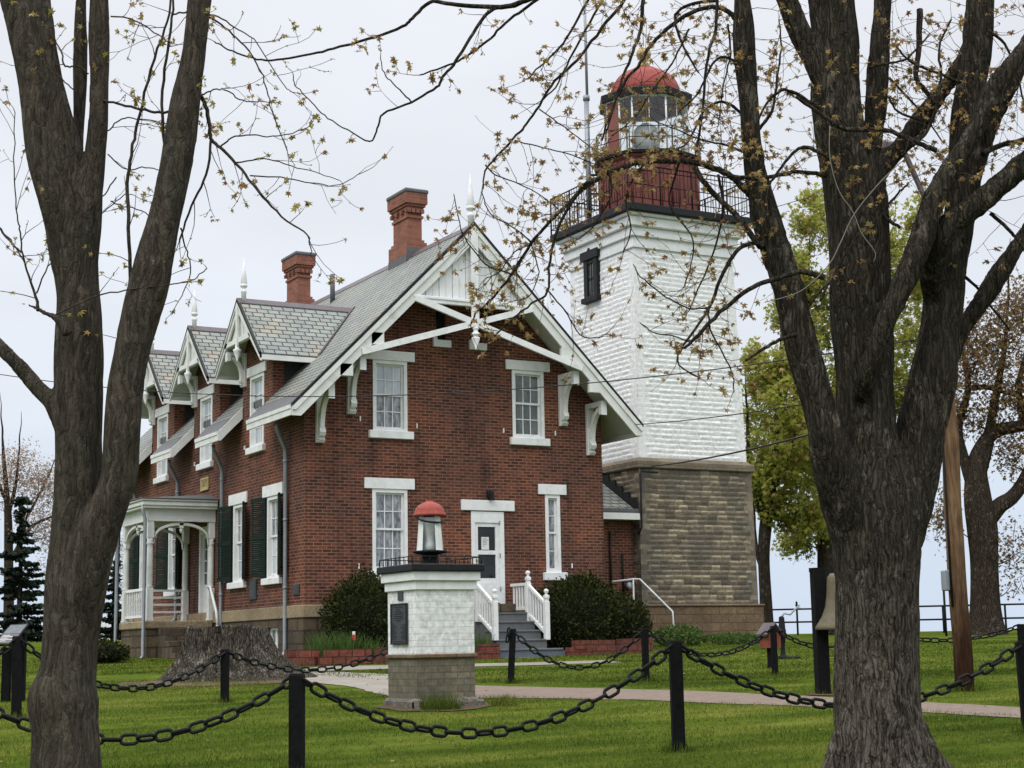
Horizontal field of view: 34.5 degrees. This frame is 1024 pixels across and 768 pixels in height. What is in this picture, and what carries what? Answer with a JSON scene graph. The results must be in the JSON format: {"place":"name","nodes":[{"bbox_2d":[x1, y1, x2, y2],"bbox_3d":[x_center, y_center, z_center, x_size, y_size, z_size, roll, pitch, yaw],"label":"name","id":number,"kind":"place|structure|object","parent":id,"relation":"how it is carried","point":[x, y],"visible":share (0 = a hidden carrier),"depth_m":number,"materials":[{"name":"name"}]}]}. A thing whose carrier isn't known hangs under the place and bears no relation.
{"place":"outdoors","nodes":[
{"label":"outdoors","id":0,"kind":"place"},
{"bbox_2d":[306,660,615,670],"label":"concrete path","id":1,"kind":"structure","parent":0,"point":[476,664],"depth_m":34.49,"materials":[{"name":"grey concrete"}]},
{"bbox_2d":[0,630,1023,767],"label":"ground","id":2,"kind":"structure","parent":0,"point":[1002,749],"depth_m":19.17,"materials":[{"name":"green plant"}]},
{"bbox_2d":[0,624,28,701],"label":"information panel","id":3,"kind":"object","parent":2,"relation":"on","point":[9,633],"visible":0.67,"depth_m":25.49,"materials":[{"name":"black paint"}]},
{"bbox_2d":[11,636,22,717],"bbox_3d":[-6.588,4.101,21.948,0.126,1.478,0.107,-2,-9,5],"label":"chain post","id":4,"kind":"object","parent":2,"relation":"on","point":[16,680],"visible":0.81,"depth_m":21.94,"materials":[{"name":"black metal"}]},
{"bbox_2d":[0,638,15,655],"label":"chain","id":5,"kind":"object","parent":4,"relation":"hanging from","point":[9,649],"visible":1,"depth_m":21.98,"materials":[{"name":"black metal"}]},
{"bbox_2d":[21,639,225,692],"bbox_3d":[-5.420,3.939,23.186,0.116,0.787,3.407,-10,-13,44],"label":"chain","id":6,"kind":"object","parent":4,"relation":"attached to","point":[124,688],"visible":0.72,"depth_m":23.38,"materials":[{"name":"black metal"}]},
{"bbox_2d":[0,493,44,641],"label":"spruce tree","id":7,"kind":"object","parent":2,"relation":"on","point":[17,583],"visible":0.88,"depth_m":73.41,"materials":[{"name":"green plant"}]},
{"bbox_2d":[0,396,54,619],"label":"deciduous tree","id":8,"kind":"object","parent":2,"relation":"on","point":[8,501],"visible":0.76,"depth_m":92.04,"materials":[{"name":"brown plant"}]},
{"bbox_2d":[0,622,110,639],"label":"picket fence","id":9,"kind":"object","parent":2,"relation":"on","point":[101,626],"depth_m":92.24,"materials":[{"name":"white paint"}]},
{"bbox_2d":[99,560,122,639],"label":"spruce tree","id":10,"kind":"object","parent":2,"relation":"on","point":[107,633],"visible":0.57,"depth_m":77.13,"materials":[{"name":"green plant"}]},
{"bbox_2d":[97,638,130,663],"bbox_3d":[-9.715,6.368,39.413,1.253,0.640,1.144,4,-10,-29],"label":"shrub","id":11,"kind":"object","parent":2,"relation":"on","point":[109,651],"visible":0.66,"depth_m":39.18,"materials":[{"name":"green plant"}]},
{"bbox_2d":[112,535,123,639],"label":"deciduous tree","id":12,"kind":"object","parent":2,"relation":"on","point":[120,545],"visible":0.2,"depth_m":95.58,"materials":[{"name":"brown plant"}]},
{"bbox_2d":[0,0,391,767],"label":"maple tree","id":13,"kind":"object","parent":2,"relation":"on","point":[94,486],"visible":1,"depth_m":9.96,"materials":[{"name":"rough furrowed bark"},{"name":"twig bark"},{"name":"yellow leaf"}]},
{"bbox_2d":[114,680,288,686],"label":"path","id":14,"kind":"structure","parent":2,"relation":"on","point":[200,683],"depth_m":29.38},
{"bbox_2d":[220,649,229,702],"bbox_3d":[-4.230,4.501,24.307,0.105,1.173,0.105,-2,-9,6],"label":"chain post","id":15,"kind":"object","parent":2,"relation":"on","point":[224,677],"visible":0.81,"depth_m":24.29,"materials":[{"name":"black metal"}]},
{"bbox_2d":[228,647,387,672],"bbox_3d":[-2.823,4.094,25.331,3.434,0.672,0.110,5,-11,-33],"label":"chain","id":16,"kind":"object","parent":15,"relation":"hanging from","point":[301,668],"visible":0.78,"depth_m":25.08,"materials":[{"name":"black metal"}]},
{"bbox_2d":[157,624,317,681],"bbox_3d":[-4.979,5.077,30.941,3.482,1.133,2.648,4,-10,-29],"label":"tree stump","id":17,"kind":"object","parent":2,"relation":"on","point":[201,645],"visible":0.85,"depth_m":30.19,"materials":[{"name":"brown wood"}]},
{"bbox_2d":[288,673,304,767],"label":"chain post","id":18,"kind":"object","parent":2,"relation":"on","point":[296,745],"visible":1,"depth_m":14.57,"materials":[{"name":"black metal"}]},
{"bbox_2d":[0,673,294,745],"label":"chain","id":19,"kind":"object","parent":18,"relation":"hanging from","point":[238,710],"visible":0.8,"depth_m":14.49,"materials":[{"name":"black metal"}]},
{"bbox_2d":[301,630,341,656],"bbox_3d":[-4.202,5.761,36.206,0.898,0.787,0.958,-7,-11,34],"label":"iris plant","id":20,"kind":"object","parent":2,"relation":"on","point":[315,645],"visible":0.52,"depth_m":36.11,"materials":[{"name":"green plant"}]},
{"bbox_2d":[323,628,363,648],"bbox_3d":[-3.682,5.769,36.340,0.877,0.786,0.880,-7,-11,33],"label":"iris plant","id":21,"kind":"object","parent":2,"relation":"on","point":[343,644],"visible":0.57,"depth_m":36.25,"materials":[{"name":"green plant"}]},
{"bbox_2d":[306,672,387,694],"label":"concrete walk","id":22,"kind":"structure","parent":2,"relation":"on","point":[374,685],"depth_m":29.25,"materials":[{"name":"grey concrete"}]},
{"bbox_2d":[316,557,387,651],"bbox_3d":[-3.361,5.152,37.702,2.324,2.403,2.016,4,-10,-29],"label":"yew shrub","id":23,"kind":"object","parent":2,"relation":"on","point":[357,607],"visible":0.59,"depth_m":37.12,"materials":[{"name":"green plant"}]},
{"bbox_2d":[353,634,386,654],"bbox_3d":[-3.151,5.852,36.545,0.752,0.655,0.713,4,-10,-29],"label":"iris plant","id":24,"kind":"object","parent":2,"relation":"on","point":[367,645],"visible":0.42,"depth_m":36.47,"materials":[{"name":"green plant"}]},
{"bbox_2d":[114,175,643,658],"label":"brick house","id":25,"kind":"structure","parent":2,"relation":"on","point":[296,489],"depth_m":41.20,"materials":[{"name":"brick"}]},
{"bbox_2d":[138,528,142,599],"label":"window","id":26,"kind":"structure","parent":25,"relation":"in","point":[141,535],"depth_m":49.50,"materials":[{"name":"white paint"}]},
{"bbox_2d":[153,404,169,484],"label":"window","id":27,"kind":"structure","parent":25,"relation":"in","point":[162,412],"depth_m":48.44,"materials":[{"name":"white paint"}]},
{"bbox_2d":[163,528,179,596],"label":"window","id":28,"kind":"structure","parent":25,"relation":"in","point":[171,538],"depth_m":47.01,"materials":[{"name":"white paint"}]},
{"bbox_2d":[198,526,208,612],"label":"door","id":29,"kind":"structure","parent":25,"relation":"in","point":[203,547],"depth_m":44.53,"materials":[{"name":"white paint"}]},
{"bbox_2d":[196,384,214,470],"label":"window","id":30,"kind":"structure","parent":25,"relation":"in","point":[206,401],"depth_m":45.04,"materials":[{"name":"white paint"}]},
{"bbox_2d":[227,491,247,589],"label":"window","id":31,"kind":"structure","parent":25,"relation":"in","point":[235,500],"depth_m":42.28,"materials":[{"name":"white paint"}]},
{"bbox_2d":[245,361,266,455],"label":"window","id":32,"kind":"structure","parent":25,"relation":"in","point":[255,373],"depth_m":41.64,"materials":[{"name":"white paint"}]},
{"bbox_2d":[261,482,282,585],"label":"window","id":33,"kind":"structure","parent":25,"relation":"in","point":[270,492],"depth_m":40.17,"materials":[{"name":"white paint"}]},
{"bbox_2d":[270,627,277,647],"bbox_3d":[-5.693,6.182,39.534,0.220,0.700,0.950,4,-10,-29],"label":"window","id":34,"kind":"structure","parent":25,"relation":"in","point":[273,630],"depth_m":39.72,"materials":[{"name":"white paint"}]},
{"bbox_2d":[364,477,414,578],"bbox_3d":[-2.924,3.450,39.335,1.320,2.410,0.220,4,-10,-29],"label":"window","id":35,"kind":"structure","parent":25,"relation":"in","point":[389,495],"depth_m":39.42,"materials":[{"name":"white paint"}]},
{"bbox_2d":[365,350,414,439],"bbox_3d":[-2.958,0.262,39.857,1.320,2.150,0.220,4,-10,-29],"label":"window","id":36,"kind":"structure","parent":25,"relation":"in","point":[390,420],"depth_m":39.90,"materials":[{"name":"white paint"}]},
{"bbox_2d":[475,522,499,602],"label":"door","id":37,"kind":"structure","parent":25,"relation":"in","point":[486,534],"depth_m":40.53,"materials":[{"name":"white paint"}]},
{"bbox_2d":[505,359,549,446],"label":"window","id":38,"kind":"structure","parent":25,"relation":"in","point":[528,423],"depth_m":41.76,"materials":[{"name":"white paint"}]},
{"bbox_2d":[538,484,567,580],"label":"window","id":39,"kind":"structure","parent":25,"relation":"in","point":[552,492],"depth_m":41.53,"materials":[{"name":"white paint"}]},
{"bbox_2d":[284,644,499,665],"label":"planter wall","id":40,"kind":"structure","parent":2,"relation":"on","point":[332,657],"depth_m":35.79,"materials":[{"name":"red brick"}]},
{"bbox_2d":[377,500,484,708],"bbox_3d":[-1.132,3.189,22.954,1.120,3.145,1.160,4,-10,-29],"label":"monument","id":41,"kind":"object","parent":2,"relation":"on","point":[431,647],"visible":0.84,"depth_m":22.57,"materials":[{"name":"brick"}]},
{"bbox_2d":[377,702,491,710],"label":"bare soil","id":42,"kind":"structure","parent":2,"relation":"on","point":[409,709],"depth_m":22.16,"materials":[{"name":"brown soil"}]},
{"bbox_2d":[474,631,494,650],"bbox_3d":[-0.705,6.003,38.024,0.677,0.638,0.663,-1,-9,1],"label":"iris plant","id":43,"kind":"object","parent":2,"relation":"on","point":[479,641],"visible":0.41,"depth_m":37.90,"materials":[{"name":"green plant"}]},
{"bbox_2d":[0,665,1022,766],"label":"fallen leaves","id":44,"kind":"object","parent":2,"relation":"on","point":[525,704],"visible":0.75,"depth_m":18.94,"materials":[{"name":"brown plant"}]},
{"bbox_2d":[507,629,515,682],"bbox_3d":[-0.012,4.785,27.794,0.186,1.306,0.110,-1,-9,-3],"label":"chain post","id":45,"kind":"object","parent":2,"relation":"on","point":[511,658],"visible":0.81,"depth_m":27.78,"materials":[{"name":"black metal"}]},
{"bbox_2d":[505,627,510,642],"bbox_3d":[-0.074,4.229,27.813,0.100,0.270,0.107,1,-9,-10],"label":"chain","id":46,"kind":"object","parent":45,"relation":"hanging from","point":[507,634],"visible":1,"depth_m":27.78,"materials":[{"name":"black metal"}]},
{"bbox_2d":[514,630,641,670],"bbox_3d":[1.131,4.464,27.739,2.254,0.697,0.110,-2,-9,5],"label":"chain","id":47,"kind":"object","parent":45,"relation":"hanging from","point":[573,666],"visible":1,"depth_m":27.69,"materials":[{"name":"black metal"}]},
{"bbox_2d":[2,666,1023,767],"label":"grass tufts","id":48,"kind":"object","parent":2,"relation":"on","point":[442,704],"visible":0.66,"depth_m":22.09,"materials":[{"name":"green plant"}]},
{"bbox_2d":[474,571,564,658],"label":"entrance steps","id":49,"kind":"structure","parent":2,"relation":"on","point":[495,622],"depth_m":39.02,"materials":[{"name":"grey paint"}]},
{"bbox_2d":[534,565,629,649],"bbox_3d":[1.607,5.515,40.410,2.674,2.162,1.973,4,-10,-29],"label":"yew shrub","id":50,"kind":"object","parent":2,"relation":"on","point":[582,607],"visible":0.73,"depth_m":39.91,"materials":[{"name":"green plant"}]},
{"bbox_2d":[565,638,652,655],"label":"planter wall","id":51,"kind":"structure","parent":2,"relation":"on","point":[586,647],"depth_m":39.03,"materials":[{"name":"red brick"}]},
{"bbox_2d":[207,0,1023,767],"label":"maple tree","id":52,"kind":"object","parent":2,"relation":"on","point":[875,462],"visible":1,"depth_m":13.68,"materials":[{"name":"brown plant"}]},
{"bbox_2d":[608,588,656,645],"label":"yew shrub","id":53,"kind":"object","parent":2,"relation":"on","point":[636,621],"visible":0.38,"depth_m":40.85,"materials":[{"name":"green plant"}]},
{"bbox_2d":[611,578,673,637],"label":"handrail","id":54,"kind":"object","parent":2,"relation":"on","point":[656,595],"visible":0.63,"depth_m":45.36,"materials":[{"name":"white metal"}]},
{"bbox_2d":[641,628,649,681],"bbox_3d":[2.236,4.728,27.593,0.100,1.286,0.100,1,-9,-11],"label":"chain post","id":55,"kind":"object","parent":2,"relation":"on","point":[645,646],"visible":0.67,"depth_m":27.60,"materials":[{"name":"black metal"}]},
{"bbox_2d":[550,31,764,643],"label":"lighthouse","id":56,"kind":"object","parent":2,"relation":"on","point":[694,548],"visible":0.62,"depth_m":48.27,"materials":[{"name":"stone"}]},
{"bbox_2d":[583,0,597,217],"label":"antenna mast","id":57,"kind":"object","parent":56,"relation":"on","point":[586,98],"visible":0.7,"depth_m":51.26,"materials":[{"name":"black metal"}]},
{"bbox_2d":[580,247,601,304],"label":"window","id":58,"kind":"structure","parent":56,"relation":"in","point":[591,264],"depth_m":49.89,"materials":[{"name":"black paint"}]},
{"bbox_2d":[668,640,685,751],"bbox_3d":[1.605,3.222,15.988,0.118,1.457,0.118,-1,-9,-3],"label":"chain post","id":59,"kind":"object","parent":2,"relation":"on","point":[676,693],"visible":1,"depth_m":15.97,"materials":[{"name":"black metal"}]},
{"bbox_2d":[302,643,673,738],"bbox_3d":[-0.151,2.855,15.344,3.813,0.863,0.115,3,-10,-21],"label":"chain","id":60,"kind":"object","parent":59,"relation":"hanging from","point":[480,732],"visible":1,"depth_m":15.22,"materials":[{"name":"black metal"}]},
{"bbox_2d":[682,644,1022,709],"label":"chain","id":61,"kind":"object","parent":59,"relation":"hanging from","point":[826,704],"visible":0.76,"depth_m":16.43,"materials":[{"name":"black metal"}]},
{"bbox_2d":[650,622,706,645],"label":"shrub","id":62,"kind":"object","parent":2,"relation":"on","point":[691,636],"visible":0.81,"depth_m":43.91,"materials":[{"name":"green plant"}]},
{"bbox_2d":[699,631,759,644],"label":"shrub","id":63,"kind":"object","parent":2,"relation":"on","point":[733,637],"visible":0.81,"depth_m":44.38,"materials":[{"name":"green plant"}]},
{"bbox_2d":[756,622,783,667],"bbox_3d":[4.871,4.977,31.090,0.400,0.950,0.360,4,-10,-29],"label":"red box post","id":64,"kind":"object","parent":2,"relation":"on","point":[765,643],"visible":0.58,"depth_m":31.04,"materials":[{"name":"metal"}]},
{"bbox_2d":[770,626,777,673],"bbox_3d":[4.550,4.824,28.584,0.100,1.252,0.100,-1,-9,0],"label":"chain post","id":65,"kind":"object","parent":2,"relation":"on","point":[774,651],"visible":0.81,"depth_m":28.58,"materials":[{"name":"black metal"}]},
{"bbox_2d":[648,627,772,657],"bbox_3d":[3.388,4.407,28.148,2.555,0.511,0.099,3,-10,-23],"label":"chain","id":66,"kind":"object","parent":65,"relation":"hanging from","point":[708,653],"visible":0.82,"depth_m":28.21,"materials":[{"name":"black metal"}]},
{"bbox_2d":[777,629,833,648],"bbox_3d":[5.469,4.447,28.894,1.952,0.417,0.109,1,-9,-15],"label":"chain","id":67,"kind":"object","parent":65,"relation":"hanging from","point":[793,638],"visible":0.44,"depth_m":28.74,"materials":[{"name":"black metal"}]},
{"bbox_2d":[739,328,831,622],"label":"maple tree","id":68,"kind":"object","parent":2,"relation":"on","point":[788,463],"visible":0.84,"depth_m":59.68,"materials":[{"name":"green plant"}]},
{"bbox_2d":[778,604,800,658],"bbox_3d":[5.774,5.255,34.843,0.704,1.184,0.336,4,-10,-29],"label":"hand pump","id":69,"kind":"object","parent":2,"relation":"on","point":[782,655],"visible":0.68,"depth_m":34.77,"materials":[{"name":"black metal"}]},
{"bbox_2d":[809,568,833,693],"bbox_3d":[4.680,3.698,23.741,0.740,2.100,0.176,0,-9,-9],"label":"bell post","id":70,"kind":"object","parent":2,"relation":"on","point":[820,637],"visible":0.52,"depth_m":23.66,"materials":[{"name":"black metal"}]},
{"bbox_2d":[815,573,834,629],"bbox_3d":[4.695,3.100,23.676,0.713,0.840,0.713,4,-10,-29],"label":"bell","id":71,"kind":"object","parent":70,"relation":"hanging from","point":[826,621],"visible":0.33,"depth_m":23.54,"materials":[{"name":"metal"}]},
{"bbox_2d":[763,182,943,634],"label":"maple tree","id":72,"kind":"object","parent":2,"relation":"on","point":[815,220],"visible":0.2,"depth_m":62.81,"materials":[{"name":"green plant"}]},
{"bbox_2d":[773,601,1023,634],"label":"iron fence","id":73,"kind":"object","parent":2,"relation":"on","point":[1005,617],"visible":0.18,"depth_m":62.04,"materials":[{"name":"black metal"}]},
{"bbox_2d":[880,140,973,690],"bbox_3d":[6.068,0.544,24.295,1.092,8.450,0.317,2,-9,-17],"label":"utility pole","id":74,"kind":"object","parent":2,"relation":"on","point":[953,581],"visible":0.48,"depth_m":23.98,"materials":[{"name":"brown wood"}]},
{"bbox_2d":[0,339,917,396],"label":"overhead cable","id":75,"kind":"object","parent":74,"relation":"attached to","point":[476,391],"visible":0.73,"depth_m":28.95,"materials":[{"name":"black paint"}]},
{"bbox_2d":[636,385,905,424],"bbox_3d":[4.752,0.481,33.303,0.019,1.770,17.946,1,-9,-10],"label":"overhead cable","id":76,"kind":"object","parent":74,"relation":"attached to","point":[741,413],"visible":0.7,"depth_m":33.97,"materials":[{"name":"black paint"}]},
{"bbox_2d":[651,407,900,466],"bbox_3d":[5.168,1.256,35.680,0.035,1.488,22.724,0,-9,-6],"label":"overhead cable","id":77,"kind":"object","parent":74,"relation":"attached to","point":[897,409],"visible":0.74,"depth_m":36.62,"materials":[{"name":"black paint"}]},
{"bbox_2d":[943,591,947,635],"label":"thin post","id":78,"kind":"object","parent":2,"relation":"on","point":[944,606],"visible":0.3,"depth_m":49.47,"materials":[{"name":"black metal"}]},
{"bbox_2d":[926,268,1023,634],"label":"oak tree","id":79,"kind":"object","parent":2,"relation":"on","point":[984,512],"visible":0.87,"depth_m":51.94,"materials":[{"name":"brown plant"}]},
{"bbox_2d":[1014,641,1023,731],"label":"chain post","id":80,"kind":"object","parent":2,"relation":"on","point":[1019,654],"visible":1,"depth_m":17.28,"materials":[{"name":"black metal"}]},
{"bbox_2d":[1017,624,1023,640],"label":"chain post","id":81,"kind":"object","parent":2,"relation":"on","point":[1020,633],"visible":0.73,"depth_m":28.61,"materials":[{"name":"black metal"}]},
{"bbox_2d":[920,624,1018,642],"bbox_3d":[7.621,4.382,28.897,2.536,0.312,0.100,-3,-9,11],"label":"chain","id":82,"kind":"object","parent":81,"relation":"hanging from","point":[980,636],"visible":0.56,"depth_m":28.76,"materials":[{"name":"black metal"}]},
{"bbox_2d":[0,0,1023,637],"label":"sky","id":83,"kind":"structure","parent":0,"point":[437,141],"materials":[{"name":"white"}]},
{"bbox_2d":[475,685,1020,717],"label":"brick path","id":84,"kind":"structure","parent":0,"point":[662,695],"depth_m":23.59,"materials":[{"name":"brick"}]}
]}

